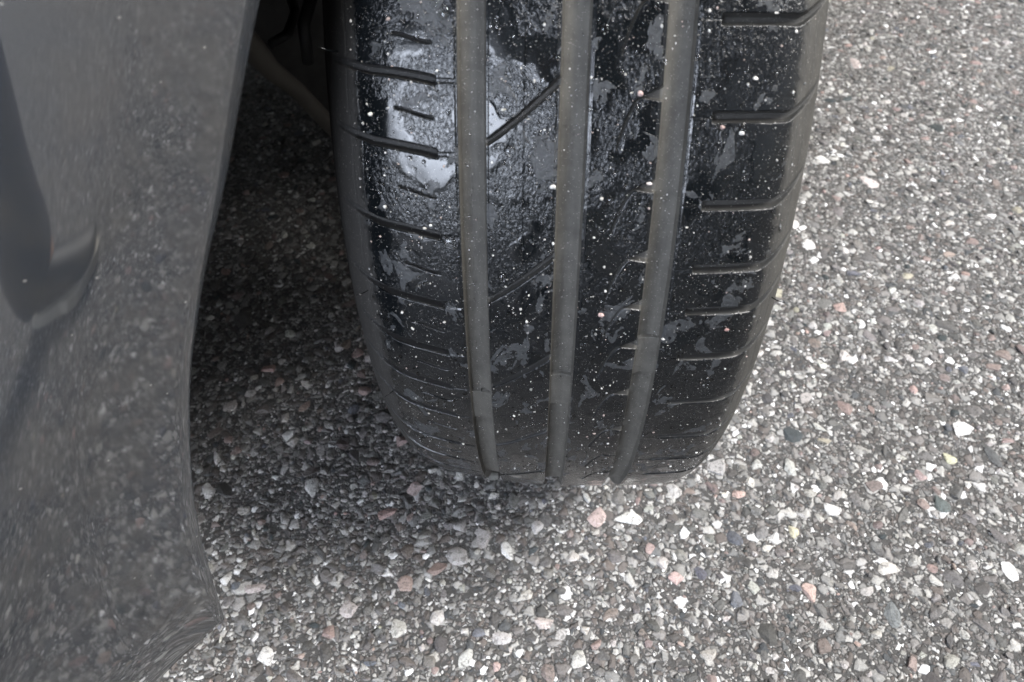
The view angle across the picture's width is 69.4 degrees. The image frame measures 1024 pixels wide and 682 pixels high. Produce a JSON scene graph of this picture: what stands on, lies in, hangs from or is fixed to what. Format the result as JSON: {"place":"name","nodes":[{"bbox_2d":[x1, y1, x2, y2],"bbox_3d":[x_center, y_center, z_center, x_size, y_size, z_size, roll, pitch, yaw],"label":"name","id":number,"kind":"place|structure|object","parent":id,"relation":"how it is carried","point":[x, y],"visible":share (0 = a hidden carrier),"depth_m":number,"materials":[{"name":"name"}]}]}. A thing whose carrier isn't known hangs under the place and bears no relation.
{"place":"outdoors","nodes":[
{"label":"outdoors","id":0,"kind":"place"},
{"bbox_2d":[158,0,1023,681],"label":"ground","id":1,"kind":"structure","parent":0,"point":[324,600],"depth_m":0.71,"materials":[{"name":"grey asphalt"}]},
{"bbox_2d":[202,483,215,498],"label":"stone","id":2,"kind":"object","parent":1,"relation":"on","point":[208,489],"visible":1,"depth_m":0.71,"materials":[{"name":"grey stone"}]},
{"bbox_2d":[220,574,230,585],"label":"stone","id":3,"kind":"object","parent":1,"relation":"on","point":[224,580],"visible":1,"depth_m":0.65,"materials":[{"name":"white stone"}]},
{"bbox_2d":[223,400,236,411],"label":"stone","id":4,"kind":"object","parent":1,"relation":"on","point":[230,406],"visible":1,"depth_m":0.77,"materials":[{"name":"grey stone"}]},
{"bbox_2d":[245,584,265,593],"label":"stone","id":5,"kind":"object","parent":1,"relation":"on","point":[253,588],"visible":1,"depth_m":0.65,"materials":[{"name":"grey stone"}]},
{"bbox_2d":[257,646,273,665],"bbox_3d":[-0.202,0.261,0.611,0.013,0.006,0.015,14,52,13],"label":"stone","id":6,"kind":"object","parent":1,"relation":"on","point":[266,656],"visible":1,"depth_m":0.61,"materials":[{"name":"white stone"}]},
{"bbox_2d":[305,478,317,496],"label":"stone","id":7,"kind":"object","parent":1,"relation":"on","point":[311,486],"visible":1,"depth_m":0.71,"materials":[{"name":"grey stone"}]},
{"bbox_2d":[339,601,357,617],"bbox_3d":[-0.145,0.231,0.636,0.022,0.010,0.017,23,55,19],"label":"stone","id":8,"kind":"object","parent":1,"relation":"on","point":[348,609],"visible":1,"depth_m":0.63,"materials":[{"name":"grey stone"}]},
{"bbox_2d":[0,0,828,681],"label":"parked car","id":9,"kind":"object","parent":1,"relation":"on","point":[118,120],"visible":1,"depth_m":0.30,"materials":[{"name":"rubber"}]},
{"bbox_2d":[438,4,448,19],"bbox_3d":[-0.026,-0.126,0.283,0.004,0.005,0.004,2,51,2],"label":"water bead","id":10,"kind":"object","parent":9,"relation":"attached to","point":[443,11],"visible":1,"depth_m":0.28,"materials":[{"name":"white"}]},
{"bbox_2d":[446,108,450,115],"bbox_3d":[-0.025,-0.091,0.295,0.002,0.003,0.002,2,51,2],"label":"water bead","id":11,"kind":"object","parent":9,"relation":"attached to","point":[448,112],"visible":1,"depth_m":0.29,"materials":[{"name":"white"}]},
{"bbox_2d":[442,237,456,248],"bbox_3d":[-0.027,-0.042,0.321,0.007,0.005,0.002,2,51,2],"label":"water bead","id":12,"kind":"object","parent":9,"relation":"attached to","point":[449,243],"visible":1,"depth_m":0.32,"materials":[{"name":"white"}]},
{"bbox_2d":[499,273,505,281],"bbox_3d":[-0.004,-0.028,0.326,0.004,0.004,0.002,2,51,2],"label":"water bead","id":13,"kind":"object","parent":9,"relation":"attached to","point":[502,277],"visible":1,"depth_m":0.33,"materials":[{"name":"white"}]},
{"bbox_2d":[504,145,514,156],"bbox_3d":[-0.001,-0.076,0.298,0.005,0.004,0.002,2,51,2],"label":"water bead","id":14,"kind":"object","parent":9,"relation":"attached to","point":[509,150],"visible":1,"depth_m":0.30,"materials":[{"name":"white"}]},
{"bbox_2d":[346,0,814,475],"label":"water droplets","id":15,"kind":"object","parent":9,"relation":"on","point":[636,108],"visible":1,"depth_m":0.31,"materials":[{"name":"white"}]},
{"bbox_2d":[350,0,815,473],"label":"grit","id":16,"kind":"object","parent":9,"relation":"on","point":[591,77],"visible":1,"depth_m":0.32,"materials":[{"name":"stone"}]},
{"bbox_2d":[601,23,608,32],"bbox_3d":[0.035,-0.118,0.279,0.003,0.003,0.002,2,51,2],"label":"water bead","id":17,"kind":"object","parent":9,"relation":"attached to","point":[604,27],"visible":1,"depth_m":0.28,"materials":[{"name":"white"}]},
{"bbox_2d":[607,195,612,205],"bbox_3d":[0.040,-0.058,0.304,0.003,0.004,0.002,2,51,2],"label":"water bead","id":18,"kind":"object","parent":9,"relation":"attached to","point":[610,200],"visible":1,"depth_m":0.30,"materials":[{"name":"white"}]},
{"bbox_2d":[407,481,421,495],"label":"stone","id":19,"kind":"object","parent":1,"relation":"on","point":[414,488],"visible":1,"depth_m":0.70,"materials":[{"name":"grey stone"}]},
{"bbox_2d":[446,547,467,565],"bbox_3d":[-0.048,0.195,0.664,0.020,0.009,0.023,-35,58,-25],"label":"stone","id":20,"kind":"object","parent":1,"relation":"on","point":[457,556],"visible":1,"depth_m":0.66,"materials":[{"name":"grey stone"}]},
{"bbox_2d":[501,541,512,559],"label":"stone","id":21,"kind":"object","parent":1,"relation":"on","point":[506,550],"visible":1,"depth_m":0.66,"materials":[{"name":"white stone"}]},
{"bbox_2d":[531,521,543,533],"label":"stone","id":22,"kind":"object","parent":1,"relation":"on","point":[537,526],"visible":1,"depth_m":0.68,"materials":[{"name":"white stone"}]},
{"bbox_2d":[533,617,553,628],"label":"stone","id":23,"kind":"object","parent":1,"relation":"on","point":[542,623],"visible":1,"depth_m":0.62,"materials":[{"name":"white stone"}]},
{"bbox_2d":[587,507,605,527],"bbox_3d":[0.079,0.164,0.687,0.020,0.009,0.022,-34,58,-24],"label":"stone","id":24,"kind":"object","parent":1,"relation":"on","point":[596,518],"visible":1,"depth_m":0.68,"materials":[{"name":"stone"}]},
{"bbox_2d":[614,511,642,524],"bbox_3d":[0.105,0.164,0.685,0.033,0.006,0.014,2,51,2],"label":"stone","id":25,"kind":"object","parent":1,"relation":"on","point":[630,517],"visible":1,"depth_m":0.68,"materials":[{"name":"white stone"}]},
{"bbox_2d":[666,484,681,498],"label":"stone","id":26,"kind":"object","parent":1,"relation":"on","point":[675,491],"visible":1,"depth_m":0.70,"materials":[{"name":"white stone"}]},
{"bbox_2d":[668,571,683,584],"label":"stone","id":27,"kind":"object","parent":1,"relation":"on","point":[675,578],"visible":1,"depth_m":0.65,"materials":[{"name":"stone"}]},
{"bbox_2d":[789,526,798,537],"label":"stone","id":28,"kind":"object","parent":1,"relation":"on","point":[794,532],"visible":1,"depth_m":0.67,"materials":[{"name":"yellow stone"}]},
{"bbox_2d":[801,583,815,602],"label":"stone","id":29,"kind":"object","parent":1,"relation":"on","point":[808,590],"visible":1,"depth_m":0.64,"materials":[{"name":"stone"}]},
{"bbox_2d":[802,239,814,248],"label":"stone","id":30,"kind":"object","parent":1,"relation":"on","point":[807,244],"visible":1,"depth_m":0.91,"materials":[{"name":"white stone"}]},
{"bbox_2d":[814,155,829,162],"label":"stone","id":31,"kind":"object","parent":1,"relation":"on","point":[821,159],"visible":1,"depth_m":1.02,"materials":[{"name":"white stone"}]},
{"bbox_2d":[824,503,841,515],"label":"stone","id":32,"kind":"object","parent":1,"relation":"on","point":[830,509],"visible":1,"depth_m":0.69,"materials":[{"name":"white stone"}]},
{"bbox_2d":[850,58,860,68],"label":"stone","id":33,"kind":"object","parent":1,"relation":"on","point":[855,63],"visible":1,"depth_m":1.17,"materials":[{"name":"beige stone"}]},
{"bbox_2d":[859,176,878,187],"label":"stone","id":34,"kind":"object","parent":1,"relation":"on","point":[869,182],"visible":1,"depth_m":0.98,"materials":[{"name":"white stone"}]},
{"bbox_2d":[884,601,900,627],"bbox_3d":[0.321,0.231,0.628,0.017,0.009,0.027,-19,53,-14],"label":"stone","id":35,"kind":"object","parent":1,"relation":"on","point":[892,614],"visible":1,"depth_m":0.62,"materials":[{"name":"grey stone"}]},
{"bbox_2d":[934,495,950,512],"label":"stone","id":36,"kind":"object","parent":1,"relation":"on","point":[942,505],"visible":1,"depth_m":0.69,"materials":[{"name":"grey stone"}]},
{"bbox_2d":[943,453,956,463],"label":"stone","id":37,"kind":"object","parent":1,"relation":"on","point":[949,459],"visible":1,"depth_m":0.72,"materials":[{"name":"beige stone"}]},
{"bbox_2d":[953,422,973,435],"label":"stone","id":38,"kind":"object","parent":1,"relation":"on","point":[962,428],"visible":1,"depth_m":0.74,"materials":[{"name":"white stone"}]},
{"bbox_2d":[984,446,1002,466],"bbox_3d":[0.468,0.113,0.719,0.011,0.004,0.025,-8,51,-5],"label":"stone","id":39,"kind":"object","parent":1,"relation":"on","point":[992,455],"visible":1,"depth_m":0.72,"materials":[{"name":"grey stone"}]},
{"bbox_2d":[1001,562,1018,581],"bbox_3d":[0.436,0.202,0.647,0.014,0.006,0.018,2,51,2],"label":"stone","id":40,"kind":"object","parent":1,"relation":"on","point":[1009,571],"visible":1,"depth_m":0.65,"materials":[{"name":"white stone"}]}
]}

